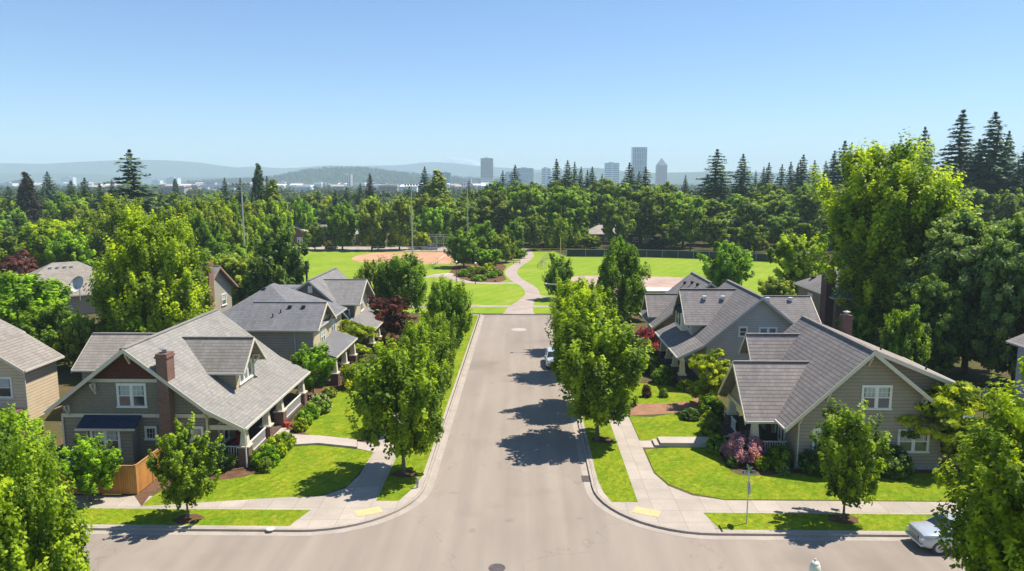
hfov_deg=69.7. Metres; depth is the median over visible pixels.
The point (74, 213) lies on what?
garden tree
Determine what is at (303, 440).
garden walk
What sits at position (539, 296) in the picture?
park path
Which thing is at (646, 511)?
tactile pad
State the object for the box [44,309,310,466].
craftsman house
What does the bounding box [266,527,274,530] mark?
access cover
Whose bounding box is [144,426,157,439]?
window
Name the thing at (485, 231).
park tree
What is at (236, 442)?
porch chair
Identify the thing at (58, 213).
garden tree
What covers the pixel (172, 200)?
garden tree
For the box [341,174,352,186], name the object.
tower
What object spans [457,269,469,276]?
island bush
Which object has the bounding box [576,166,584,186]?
fir tree
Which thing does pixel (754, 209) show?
oak tree
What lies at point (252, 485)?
lawn
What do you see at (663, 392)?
shrub
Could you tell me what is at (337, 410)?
lawn
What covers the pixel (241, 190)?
light pole
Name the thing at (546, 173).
tower
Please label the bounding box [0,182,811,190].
distant woods
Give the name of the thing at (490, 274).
island bush
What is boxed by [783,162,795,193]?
fir tree
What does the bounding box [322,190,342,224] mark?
fir tree
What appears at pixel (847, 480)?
young tree
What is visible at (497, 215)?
oak tree
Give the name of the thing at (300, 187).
building
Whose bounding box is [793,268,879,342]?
hip roof house
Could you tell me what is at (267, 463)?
shrub
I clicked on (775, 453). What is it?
shrub
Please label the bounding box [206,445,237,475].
shrub
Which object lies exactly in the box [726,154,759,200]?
fir tree
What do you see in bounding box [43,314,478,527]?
sidewalk
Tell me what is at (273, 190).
deciduous tree
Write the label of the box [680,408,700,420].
shrub
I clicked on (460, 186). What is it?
building
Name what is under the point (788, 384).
craftsman house
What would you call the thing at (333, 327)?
window
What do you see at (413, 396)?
street tree
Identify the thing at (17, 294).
broadleaf tree
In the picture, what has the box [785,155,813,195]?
fir tree
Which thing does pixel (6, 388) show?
window
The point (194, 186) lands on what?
building
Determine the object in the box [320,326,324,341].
window
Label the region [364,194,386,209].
garden tree
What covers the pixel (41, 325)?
broadleaf tree
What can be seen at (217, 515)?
grass verge
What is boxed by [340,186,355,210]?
fir tree
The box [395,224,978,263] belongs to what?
tree shade ground
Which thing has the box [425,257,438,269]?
chain link fence
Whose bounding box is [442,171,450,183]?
tower
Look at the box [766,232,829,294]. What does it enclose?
broadleaf tree
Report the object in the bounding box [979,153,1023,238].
fir tree
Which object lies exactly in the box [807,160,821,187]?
fir tree
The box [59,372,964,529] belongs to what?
lawn grass
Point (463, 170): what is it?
mountains
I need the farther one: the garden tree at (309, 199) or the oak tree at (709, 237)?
the garden tree at (309, 199)
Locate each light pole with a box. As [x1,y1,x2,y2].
[232,183,249,253]
[404,184,417,255]
[462,184,472,232]
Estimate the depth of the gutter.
40.64 m
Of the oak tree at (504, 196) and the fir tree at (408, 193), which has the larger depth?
the fir tree at (408, 193)
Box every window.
[0,377,13,397]
[90,431,121,451]
[116,383,147,407]
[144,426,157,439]
[190,426,204,440]
[218,421,230,445]
[221,293,226,305]
[239,358,253,384]
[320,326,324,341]
[331,319,335,331]
[360,299,363,311]
[633,237,638,241]
[675,311,680,327]
[738,326,747,336]
[759,327,777,332]
[775,424,784,444]
[811,428,827,451]
[861,385,892,409]
[897,429,929,452]
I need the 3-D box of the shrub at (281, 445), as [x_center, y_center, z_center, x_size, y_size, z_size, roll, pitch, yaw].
[-16.364,11.110,50.725,1.915,1.620,1.872,4,9,26]
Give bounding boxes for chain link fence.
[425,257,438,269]
[529,248,559,251]
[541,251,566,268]
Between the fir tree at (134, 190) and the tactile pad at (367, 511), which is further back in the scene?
the fir tree at (134, 190)
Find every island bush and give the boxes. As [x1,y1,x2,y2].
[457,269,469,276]
[466,266,476,273]
[471,274,487,280]
[472,266,481,273]
[480,263,495,273]
[484,271,497,277]
[493,269,503,275]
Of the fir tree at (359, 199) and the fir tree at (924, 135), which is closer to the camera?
the fir tree at (924, 135)
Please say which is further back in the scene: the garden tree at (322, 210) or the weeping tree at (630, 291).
the garden tree at (322, 210)
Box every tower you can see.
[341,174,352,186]
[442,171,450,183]
[460,178,471,184]
[481,157,493,182]
[505,171,512,185]
[517,167,532,184]
[542,167,550,186]
[604,162,618,183]
[631,147,646,183]
[655,158,666,184]
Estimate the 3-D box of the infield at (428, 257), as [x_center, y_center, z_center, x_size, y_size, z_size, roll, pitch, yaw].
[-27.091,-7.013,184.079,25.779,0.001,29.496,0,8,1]
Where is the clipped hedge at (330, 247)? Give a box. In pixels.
[325,243,336,249]
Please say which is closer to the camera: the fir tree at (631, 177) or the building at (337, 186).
the fir tree at (631, 177)
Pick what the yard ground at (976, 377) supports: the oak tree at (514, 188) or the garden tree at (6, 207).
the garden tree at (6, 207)
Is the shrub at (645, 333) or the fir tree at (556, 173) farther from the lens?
the fir tree at (556, 173)
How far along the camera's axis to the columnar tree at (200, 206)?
161.76 m
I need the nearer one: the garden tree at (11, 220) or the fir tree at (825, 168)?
the garden tree at (11, 220)
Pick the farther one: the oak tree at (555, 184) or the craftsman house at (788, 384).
the oak tree at (555, 184)
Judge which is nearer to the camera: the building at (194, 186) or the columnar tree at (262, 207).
the columnar tree at (262, 207)
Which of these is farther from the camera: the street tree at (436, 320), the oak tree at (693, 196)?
the oak tree at (693, 196)
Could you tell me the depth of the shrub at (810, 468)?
47.68 m
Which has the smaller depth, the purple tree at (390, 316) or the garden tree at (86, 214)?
the purple tree at (390, 316)
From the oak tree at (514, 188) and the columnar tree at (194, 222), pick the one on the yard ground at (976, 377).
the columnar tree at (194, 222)
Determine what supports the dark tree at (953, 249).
on the yard ground at (976, 377)
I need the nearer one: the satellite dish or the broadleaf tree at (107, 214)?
the satellite dish
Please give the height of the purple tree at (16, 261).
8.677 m
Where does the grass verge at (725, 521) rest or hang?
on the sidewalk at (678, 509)
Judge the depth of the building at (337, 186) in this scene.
1033.57 m
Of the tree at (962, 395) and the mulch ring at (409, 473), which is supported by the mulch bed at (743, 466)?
the tree at (962, 395)
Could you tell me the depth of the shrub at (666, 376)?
68.91 m
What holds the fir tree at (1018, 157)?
on the tree shade ground at (701, 245)
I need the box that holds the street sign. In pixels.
[742,464,755,523]
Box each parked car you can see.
[421,245,436,249]
[544,347,554,367]
[905,513,965,554]
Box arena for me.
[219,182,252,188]
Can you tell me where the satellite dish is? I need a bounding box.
[69,276,83,299]
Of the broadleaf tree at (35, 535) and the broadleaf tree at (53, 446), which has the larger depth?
the broadleaf tree at (53, 446)
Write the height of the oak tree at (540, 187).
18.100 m
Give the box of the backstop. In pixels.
[429,234,450,250]
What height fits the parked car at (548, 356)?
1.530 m
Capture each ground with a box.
[16,223,1022,532]
[56,184,786,191]
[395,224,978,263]
[449,249,518,266]
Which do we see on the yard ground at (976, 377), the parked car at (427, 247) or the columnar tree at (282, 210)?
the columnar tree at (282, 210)
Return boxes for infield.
[351,252,451,263]
[571,275,683,290]
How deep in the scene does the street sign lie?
40.58 m
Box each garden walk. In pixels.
[292,434,356,448]
[357,441,374,451]
[638,441,654,447]
[657,437,729,447]
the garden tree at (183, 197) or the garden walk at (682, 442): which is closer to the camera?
the garden walk at (682, 442)
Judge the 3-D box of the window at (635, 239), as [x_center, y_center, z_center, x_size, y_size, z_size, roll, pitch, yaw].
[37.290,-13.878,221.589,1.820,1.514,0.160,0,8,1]
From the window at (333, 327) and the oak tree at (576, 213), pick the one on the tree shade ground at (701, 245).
the oak tree at (576, 213)
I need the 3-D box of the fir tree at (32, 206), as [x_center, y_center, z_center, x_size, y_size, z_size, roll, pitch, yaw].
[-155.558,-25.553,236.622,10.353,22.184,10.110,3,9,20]
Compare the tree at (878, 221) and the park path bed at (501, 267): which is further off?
the park path bed at (501, 267)
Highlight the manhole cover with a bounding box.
[489,563,504,570]
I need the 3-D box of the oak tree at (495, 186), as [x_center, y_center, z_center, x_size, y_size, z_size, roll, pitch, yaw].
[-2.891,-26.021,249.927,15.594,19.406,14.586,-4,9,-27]
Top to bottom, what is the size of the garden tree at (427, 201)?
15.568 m
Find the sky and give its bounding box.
[0,0,1023,172]
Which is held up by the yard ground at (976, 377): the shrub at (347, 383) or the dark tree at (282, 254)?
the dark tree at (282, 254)
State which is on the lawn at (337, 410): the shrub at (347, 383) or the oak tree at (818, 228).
the shrub at (347, 383)
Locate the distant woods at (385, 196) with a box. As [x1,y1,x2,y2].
[0,186,776,213]
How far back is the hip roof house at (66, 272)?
106.06 m
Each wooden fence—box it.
[45,447,165,494]
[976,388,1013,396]
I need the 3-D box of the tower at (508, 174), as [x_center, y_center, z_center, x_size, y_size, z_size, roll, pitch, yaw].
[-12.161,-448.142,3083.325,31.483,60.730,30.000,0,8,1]
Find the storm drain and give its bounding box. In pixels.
[581,475,590,481]
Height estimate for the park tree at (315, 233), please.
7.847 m
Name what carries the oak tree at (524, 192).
on the tree shade ground at (701, 245)
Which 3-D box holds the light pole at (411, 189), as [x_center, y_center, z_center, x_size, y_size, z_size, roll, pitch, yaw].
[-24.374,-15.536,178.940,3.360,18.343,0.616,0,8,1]
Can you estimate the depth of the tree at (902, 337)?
65.94 m
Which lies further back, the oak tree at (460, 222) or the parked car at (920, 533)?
the oak tree at (460, 222)
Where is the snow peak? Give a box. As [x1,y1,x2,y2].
[439,157,480,165]
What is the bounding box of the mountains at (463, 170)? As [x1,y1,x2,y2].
[239,162,554,177]
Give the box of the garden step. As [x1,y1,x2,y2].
[652,439,660,446]
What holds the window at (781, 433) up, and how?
in the craftsman house at (788, 384)
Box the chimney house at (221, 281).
[141,262,237,323]
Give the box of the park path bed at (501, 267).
[449,262,506,281]
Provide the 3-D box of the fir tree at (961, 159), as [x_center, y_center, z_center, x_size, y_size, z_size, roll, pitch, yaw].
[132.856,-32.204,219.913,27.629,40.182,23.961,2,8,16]
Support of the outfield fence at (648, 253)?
on the park grass at (532, 271)
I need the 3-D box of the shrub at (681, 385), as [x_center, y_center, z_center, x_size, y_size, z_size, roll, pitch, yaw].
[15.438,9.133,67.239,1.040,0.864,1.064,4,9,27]
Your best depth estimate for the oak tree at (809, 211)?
202.76 m
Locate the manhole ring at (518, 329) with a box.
[511,328,526,330]
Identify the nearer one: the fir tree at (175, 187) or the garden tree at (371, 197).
the garden tree at (371, 197)
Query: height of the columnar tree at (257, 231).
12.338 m
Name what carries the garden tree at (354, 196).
on the yard ground at (976, 377)
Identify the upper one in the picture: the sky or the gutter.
the sky
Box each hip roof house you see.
[21,261,108,314]
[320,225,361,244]
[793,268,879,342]
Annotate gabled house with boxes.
[282,261,385,353]
[289,225,307,245]
[639,272,717,348]
[654,280,820,387]
[716,219,740,245]
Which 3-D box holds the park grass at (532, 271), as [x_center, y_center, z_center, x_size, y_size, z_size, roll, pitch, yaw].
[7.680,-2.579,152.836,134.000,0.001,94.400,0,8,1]
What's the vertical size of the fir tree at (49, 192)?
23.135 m
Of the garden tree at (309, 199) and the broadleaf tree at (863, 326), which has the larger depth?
the garden tree at (309, 199)
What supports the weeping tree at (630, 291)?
on the yard ground at (976, 377)
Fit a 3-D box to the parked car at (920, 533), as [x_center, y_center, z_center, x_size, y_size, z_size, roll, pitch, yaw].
[23.363,12.959,38.541,4.685,1.530,2.120,0,8,1]
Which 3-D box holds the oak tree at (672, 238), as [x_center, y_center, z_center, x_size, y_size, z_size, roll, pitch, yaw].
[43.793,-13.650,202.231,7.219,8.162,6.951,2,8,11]
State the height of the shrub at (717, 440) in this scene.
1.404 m
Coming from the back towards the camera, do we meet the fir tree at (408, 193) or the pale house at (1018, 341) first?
the fir tree at (408, 193)
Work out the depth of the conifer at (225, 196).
245.25 m
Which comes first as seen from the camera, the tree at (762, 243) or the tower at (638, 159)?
the tree at (762, 243)
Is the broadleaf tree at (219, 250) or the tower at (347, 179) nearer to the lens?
the broadleaf tree at (219, 250)
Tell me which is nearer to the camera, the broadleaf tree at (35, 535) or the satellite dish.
the broadleaf tree at (35, 535)
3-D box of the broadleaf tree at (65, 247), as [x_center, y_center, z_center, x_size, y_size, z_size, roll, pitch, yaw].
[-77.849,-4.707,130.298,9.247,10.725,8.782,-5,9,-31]
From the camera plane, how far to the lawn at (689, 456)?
46.54 m
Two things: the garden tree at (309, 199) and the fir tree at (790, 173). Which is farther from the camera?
the garden tree at (309, 199)
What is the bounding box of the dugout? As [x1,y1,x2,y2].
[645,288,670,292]
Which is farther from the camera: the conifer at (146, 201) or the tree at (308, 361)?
the conifer at (146, 201)
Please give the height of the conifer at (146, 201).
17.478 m
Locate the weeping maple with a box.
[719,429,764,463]
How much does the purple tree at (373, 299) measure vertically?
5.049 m
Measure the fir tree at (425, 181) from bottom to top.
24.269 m
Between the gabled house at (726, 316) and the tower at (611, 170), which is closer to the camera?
the gabled house at (726, 316)
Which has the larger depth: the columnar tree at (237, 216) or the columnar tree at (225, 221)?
the columnar tree at (237, 216)
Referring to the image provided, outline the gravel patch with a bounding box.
[429,273,453,276]
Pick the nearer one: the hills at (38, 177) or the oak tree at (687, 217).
the oak tree at (687, 217)
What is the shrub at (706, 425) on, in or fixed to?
on the yard ground at (976, 377)
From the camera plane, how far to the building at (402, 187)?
1011.60 m
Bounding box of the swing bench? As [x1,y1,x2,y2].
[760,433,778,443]
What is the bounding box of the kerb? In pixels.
[86,314,908,536]
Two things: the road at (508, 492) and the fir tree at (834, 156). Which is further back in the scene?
the fir tree at (834, 156)
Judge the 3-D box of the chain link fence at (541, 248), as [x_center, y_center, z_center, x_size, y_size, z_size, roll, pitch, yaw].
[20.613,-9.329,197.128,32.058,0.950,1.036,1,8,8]
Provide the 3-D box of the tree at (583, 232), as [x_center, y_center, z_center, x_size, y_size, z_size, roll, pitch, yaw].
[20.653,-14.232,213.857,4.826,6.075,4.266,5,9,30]
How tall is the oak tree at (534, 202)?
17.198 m
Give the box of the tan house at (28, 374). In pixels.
[0,319,64,422]
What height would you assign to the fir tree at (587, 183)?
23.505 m
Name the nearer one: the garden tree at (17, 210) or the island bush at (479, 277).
the island bush at (479, 277)
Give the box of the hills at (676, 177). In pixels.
[476,168,1012,183]
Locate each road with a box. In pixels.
[69,315,967,570]
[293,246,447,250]
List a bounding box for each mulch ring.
[172,513,204,523]
[390,470,417,477]
[591,437,613,442]
[828,514,858,523]
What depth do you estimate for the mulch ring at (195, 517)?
41.55 m
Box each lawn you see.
[142,445,372,505]
[304,389,392,438]
[626,383,694,403]
[630,413,706,440]
[645,447,966,500]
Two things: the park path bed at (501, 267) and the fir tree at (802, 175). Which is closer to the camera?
the park path bed at (501, 267)
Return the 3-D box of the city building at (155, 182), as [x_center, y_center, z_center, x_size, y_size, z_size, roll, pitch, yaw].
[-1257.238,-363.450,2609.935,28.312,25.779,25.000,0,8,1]
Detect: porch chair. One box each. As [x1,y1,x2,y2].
[231,435,239,452]
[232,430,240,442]
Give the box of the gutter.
[86,315,912,540]
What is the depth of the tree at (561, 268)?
117.46 m
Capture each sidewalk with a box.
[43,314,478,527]
[409,305,548,306]
[581,414,962,532]
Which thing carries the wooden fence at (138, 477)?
on the yard ground at (976, 377)
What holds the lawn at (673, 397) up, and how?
on the yard ground at (976, 377)
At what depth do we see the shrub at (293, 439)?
52.92 m
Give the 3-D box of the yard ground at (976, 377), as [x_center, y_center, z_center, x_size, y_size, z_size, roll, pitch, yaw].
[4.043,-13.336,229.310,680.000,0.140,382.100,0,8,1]
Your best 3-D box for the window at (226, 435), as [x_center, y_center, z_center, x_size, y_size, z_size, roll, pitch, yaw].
[-20.101,10.139,51.291,0.160,1.715,1.820,0,8,1]
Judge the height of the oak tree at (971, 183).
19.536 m
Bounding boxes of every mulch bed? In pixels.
[135,465,258,505]
[287,378,351,433]
[630,397,711,415]
[707,422,985,472]
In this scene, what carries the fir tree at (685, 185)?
on the tree shade ground at (701, 245)
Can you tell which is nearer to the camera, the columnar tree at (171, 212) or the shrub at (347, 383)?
the shrub at (347, 383)
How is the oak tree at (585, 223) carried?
on the tree shade ground at (701, 245)
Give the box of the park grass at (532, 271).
[232,251,837,313]
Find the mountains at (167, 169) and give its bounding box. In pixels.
[0,160,285,177]
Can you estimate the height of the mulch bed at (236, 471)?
0.001 m
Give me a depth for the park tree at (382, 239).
201.20 m
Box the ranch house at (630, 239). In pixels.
[588,225,642,244]
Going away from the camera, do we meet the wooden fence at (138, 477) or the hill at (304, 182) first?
the wooden fence at (138, 477)
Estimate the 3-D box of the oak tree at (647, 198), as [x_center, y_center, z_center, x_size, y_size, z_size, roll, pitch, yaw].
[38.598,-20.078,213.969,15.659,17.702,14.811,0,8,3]
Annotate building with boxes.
[0,182,18,186]
[61,176,76,185]
[88,185,108,193]
[105,185,126,189]
[152,179,162,185]
[162,185,188,194]
[166,177,180,184]
[192,184,201,189]
[201,183,221,190]
[277,184,286,188]
[294,185,313,191]
[330,185,344,192]
[378,185,398,192]
[399,185,417,191]
[455,185,470,192]
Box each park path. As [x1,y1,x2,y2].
[423,275,519,283]
[503,249,539,313]
[525,294,616,298]
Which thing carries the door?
in the craftsman house at (788, 384)
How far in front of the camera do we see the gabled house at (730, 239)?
216.99 m
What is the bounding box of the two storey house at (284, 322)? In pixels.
[222,283,357,385]
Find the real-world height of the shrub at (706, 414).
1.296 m
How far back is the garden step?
53.21 m
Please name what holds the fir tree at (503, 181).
on the tree shade ground at (701, 245)
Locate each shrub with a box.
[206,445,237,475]
[249,443,280,468]
[258,458,272,473]
[263,434,287,458]
[273,430,293,448]
[290,433,296,444]
[291,417,308,431]
[293,408,313,425]
[301,402,320,418]
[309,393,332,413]
[321,386,337,397]
[339,360,362,390]
[357,358,369,367]
[379,331,397,351]
[631,337,654,352]
[636,326,659,352]
[641,347,660,362]
[641,384,651,397]
[644,355,662,375]
[651,365,673,384]
[659,388,668,397]
[675,381,685,390]
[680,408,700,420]
[697,392,726,419]
[698,415,721,436]
[700,410,717,421]
[705,432,728,454]
[726,455,738,467]
[754,456,769,470]
[763,442,791,468]
[775,459,785,471]
[778,465,790,475]
[796,445,833,476]
[870,443,915,479]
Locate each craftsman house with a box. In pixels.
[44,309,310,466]
[718,310,983,469]
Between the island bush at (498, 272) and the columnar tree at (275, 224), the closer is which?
the island bush at (498, 272)
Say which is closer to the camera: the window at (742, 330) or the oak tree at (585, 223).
the window at (742, 330)
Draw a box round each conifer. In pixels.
[38,187,48,210]
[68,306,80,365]
[107,180,116,195]
[111,189,117,203]
[141,188,155,213]
[218,178,232,207]
[247,190,255,203]
[263,176,268,188]
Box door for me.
[765,424,770,432]
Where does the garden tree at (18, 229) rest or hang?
on the yard ground at (976, 377)
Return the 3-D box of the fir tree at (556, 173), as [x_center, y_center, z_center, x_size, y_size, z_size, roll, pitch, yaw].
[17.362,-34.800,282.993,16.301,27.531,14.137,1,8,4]
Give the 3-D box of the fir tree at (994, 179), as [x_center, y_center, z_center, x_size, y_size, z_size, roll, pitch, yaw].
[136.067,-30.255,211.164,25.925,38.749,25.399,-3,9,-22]
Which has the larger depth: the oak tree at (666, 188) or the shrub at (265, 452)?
the oak tree at (666, 188)
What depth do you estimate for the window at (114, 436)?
48.17 m
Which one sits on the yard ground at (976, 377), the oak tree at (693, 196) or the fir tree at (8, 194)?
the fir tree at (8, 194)
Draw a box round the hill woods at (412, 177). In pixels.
[182,165,501,183]
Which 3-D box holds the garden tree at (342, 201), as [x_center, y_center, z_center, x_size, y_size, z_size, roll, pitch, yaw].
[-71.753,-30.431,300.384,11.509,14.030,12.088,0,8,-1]
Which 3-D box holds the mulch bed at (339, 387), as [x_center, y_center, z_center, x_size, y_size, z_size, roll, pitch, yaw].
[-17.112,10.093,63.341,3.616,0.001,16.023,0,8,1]
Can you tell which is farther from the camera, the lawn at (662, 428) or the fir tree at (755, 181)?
the fir tree at (755, 181)
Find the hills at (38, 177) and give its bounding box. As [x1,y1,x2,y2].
[0,173,252,183]
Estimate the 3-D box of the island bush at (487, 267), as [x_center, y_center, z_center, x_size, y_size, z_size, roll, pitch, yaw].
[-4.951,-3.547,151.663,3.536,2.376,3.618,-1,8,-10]
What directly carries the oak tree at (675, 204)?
on the tree shade ground at (701, 245)
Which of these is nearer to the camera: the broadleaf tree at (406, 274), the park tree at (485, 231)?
the broadleaf tree at (406, 274)
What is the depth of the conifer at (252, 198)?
208.25 m
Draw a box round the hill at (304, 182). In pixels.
[217,169,478,185]
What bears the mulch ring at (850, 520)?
on the grass verge at (725, 521)
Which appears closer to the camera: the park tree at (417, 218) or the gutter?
the gutter
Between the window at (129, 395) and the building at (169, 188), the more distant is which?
the building at (169, 188)
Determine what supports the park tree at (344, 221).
on the yard ground at (976, 377)
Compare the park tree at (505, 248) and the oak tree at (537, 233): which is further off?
the oak tree at (537, 233)
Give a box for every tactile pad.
[354,506,382,516]
[632,506,660,516]
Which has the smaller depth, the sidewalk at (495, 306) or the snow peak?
the sidewalk at (495, 306)
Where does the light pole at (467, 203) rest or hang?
on the tree shade ground at (701, 245)
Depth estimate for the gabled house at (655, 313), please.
84.22 m
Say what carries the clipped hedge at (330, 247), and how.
on the yard ground at (976, 377)
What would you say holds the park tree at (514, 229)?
on the park grass at (532, 271)
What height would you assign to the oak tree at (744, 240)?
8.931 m
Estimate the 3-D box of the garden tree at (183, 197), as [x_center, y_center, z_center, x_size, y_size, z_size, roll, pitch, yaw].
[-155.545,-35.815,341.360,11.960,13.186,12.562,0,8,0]
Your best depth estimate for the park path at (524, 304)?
128.38 m
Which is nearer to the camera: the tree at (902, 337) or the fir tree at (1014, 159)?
the tree at (902, 337)
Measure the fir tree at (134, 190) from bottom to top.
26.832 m
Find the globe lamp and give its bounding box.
[809,558,820,570]
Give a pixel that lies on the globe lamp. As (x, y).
(814, 565)
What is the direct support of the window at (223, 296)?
in the chimney house at (221, 281)
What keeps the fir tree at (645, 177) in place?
on the tree shade ground at (701, 245)
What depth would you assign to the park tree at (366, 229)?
200.44 m
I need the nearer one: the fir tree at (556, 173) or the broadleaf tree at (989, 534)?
the broadleaf tree at (989, 534)
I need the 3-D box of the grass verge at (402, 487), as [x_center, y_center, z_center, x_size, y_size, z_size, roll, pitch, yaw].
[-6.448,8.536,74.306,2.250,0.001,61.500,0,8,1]
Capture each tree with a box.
[0,186,17,202]
[0,198,17,213]
[0,210,31,245]
[0,230,29,274]
[0,249,38,275]
[0,270,73,326]
[0,403,95,570]
[0,406,60,496]
[11,206,25,216]
[12,300,84,364]
[13,219,52,250]
[15,171,44,225]
[17,217,91,267]
[37,171,61,206]
[40,192,92,223]
[41,229,102,268]
[54,432,122,500]
[57,313,104,365]
[59,205,90,223]
[61,180,82,200]
[71,178,98,210]
[75,205,102,267]
[83,203,215,332]
[85,192,150,271]
[88,183,106,215]
[101,149,168,219]
[101,318,143,332]
[146,412,225,518]
[149,192,188,222]
[159,201,186,236]
[163,194,185,202]
[171,179,179,194]
[180,196,203,225]
[180,210,206,255]
[193,194,216,224]
[195,218,226,257]
[196,239,247,264]
[201,190,221,203]
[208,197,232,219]
[209,252,258,304]
[213,211,235,250]
[223,197,247,230]
[225,221,254,261]
[233,179,249,212]
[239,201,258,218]
[241,212,270,252]
[242,228,311,296]
[246,196,278,228]
[250,163,265,204]
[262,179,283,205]
[263,214,289,243]
[272,200,295,239]
[285,196,314,229]
[290,339,336,396]
[300,222,328,249]
[302,191,323,206]
[306,208,318,224]
[311,191,326,224]
[311,196,331,224]
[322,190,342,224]
[325,200,356,249]
[327,194,346,206]
[337,319,377,353]
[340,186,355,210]
[341,206,358,224]
[344,334,448,474]
[350,190,373,204]
[352,258,382,298]
[353,183,365,208]
[354,205,361,221]
[356,198,386,249]
[361,173,381,202]
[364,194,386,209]
[367,295,385,310]
[371,232,386,248]
[371,295,417,335]
[372,248,427,315]
[381,201,395,209]
[382,194,415,249]
[393,314,454,398]
[404,186,414,199]
[408,193,445,217]
[412,211,425,235]
[413,231,431,248]
[415,167,429,199]
[417,206,454,244]
[419,274,472,349]
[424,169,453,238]
[424,312,459,378]
[442,202,479,232]
[443,227,481,266]
[446,204,477,234]
[454,198,483,221]
[458,190,484,222]
[468,220,497,251]
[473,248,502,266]
[474,189,523,234]
[478,181,520,220]
[491,191,514,235]
[494,232,518,261]
[499,172,506,188]
[500,218,523,253]
[505,165,522,193]
[506,180,532,203]
[507,183,549,243]
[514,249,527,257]
[519,187,558,239]
[520,213,549,249]
[522,184,548,215]
[530,180,537,187]
[541,252,574,295]
[542,185,590,231]
[543,212,581,248]
[544,286,623,382]
[547,159,562,187]
[547,180,568,191]
[547,274,611,333]
[549,276,590,318]
[549,303,653,440]
[551,186,596,230]
[559,160,575,187]
[561,183,590,207]
[565,187,600,228]
[571,162,580,184]
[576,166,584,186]
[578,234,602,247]
[579,226,590,246]
[581,170,591,191]
[586,167,595,186]
[589,181,616,224]
[594,234,651,321]
[595,182,638,223]
[596,178,626,218]
[601,197,636,241]
[614,162,641,210]
[620,186,668,246]
[635,166,655,189]
[636,186,674,213]
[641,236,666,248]
[643,186,693,235]
[654,184,688,197]
[659,221,683,249]
[661,181,677,193]
[662,191,706,247]
[676,205,707,250]
[681,175,688,193]
[681,348,730,404]
[687,149,738,202]
[687,195,713,227]
[696,239,754,286]
[699,199,739,235]
[699,215,732,251]
[716,194,749,219]
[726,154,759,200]
[730,221,760,251]
[732,198,781,234]
[737,197,781,234]
[748,232,767,252]
[750,183,794,198]
[751,173,758,187]
[753,191,786,220]
[757,167,766,190]
[757,275,796,294]
[758,163,777,189]
[762,213,801,245]
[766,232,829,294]
[769,190,825,238]
[774,164,789,196]
[781,190,817,203]
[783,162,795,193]
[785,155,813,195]
[788,183,825,225]
[796,215,831,258]
[802,181,835,191]
[807,129,988,348]
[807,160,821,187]
[808,398,894,519]
[819,161,830,181]
[821,183,847,227]
[824,140,851,189]
[824,151,838,186]
[835,306,884,344]
[879,304,933,364]
[887,273,982,372]
[892,207,1023,373]
[895,380,1001,467]
[917,126,939,178]
[930,356,1023,570]
[935,109,985,185]
[951,183,994,222]
[953,181,985,217]
[953,212,1023,389]
[960,111,1022,238]
[966,139,986,182]
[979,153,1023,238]
[980,187,1023,233]
[995,130,1017,187]
[1009,146,1023,188]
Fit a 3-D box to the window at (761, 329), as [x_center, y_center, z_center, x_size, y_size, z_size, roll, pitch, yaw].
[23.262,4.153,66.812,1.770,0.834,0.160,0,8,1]
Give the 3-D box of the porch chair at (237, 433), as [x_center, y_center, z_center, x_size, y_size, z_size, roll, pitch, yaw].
[-19.317,10.737,52.195,0.900,1.000,0.850,0,8,1]
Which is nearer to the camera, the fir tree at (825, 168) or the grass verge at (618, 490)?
the grass verge at (618, 490)
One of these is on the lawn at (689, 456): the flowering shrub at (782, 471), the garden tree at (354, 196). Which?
the flowering shrub at (782, 471)
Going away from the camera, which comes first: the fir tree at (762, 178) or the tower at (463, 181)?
the fir tree at (762, 178)
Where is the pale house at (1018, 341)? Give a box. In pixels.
[1006,334,1023,404]
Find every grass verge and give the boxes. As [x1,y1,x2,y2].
[74,508,309,525]
[376,315,477,500]
[582,397,637,501]
[705,513,932,530]
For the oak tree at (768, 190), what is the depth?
246.78 m
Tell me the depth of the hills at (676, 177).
5540.99 m
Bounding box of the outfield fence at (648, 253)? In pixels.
[567,249,778,261]
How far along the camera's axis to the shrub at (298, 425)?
55.95 m
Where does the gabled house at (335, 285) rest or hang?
on the yard ground at (976, 377)
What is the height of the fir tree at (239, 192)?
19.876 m
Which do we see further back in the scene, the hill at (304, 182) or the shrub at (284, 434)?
the hill at (304, 182)
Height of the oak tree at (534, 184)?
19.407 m
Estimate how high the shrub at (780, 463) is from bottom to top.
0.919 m
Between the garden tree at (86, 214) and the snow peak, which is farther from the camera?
the snow peak

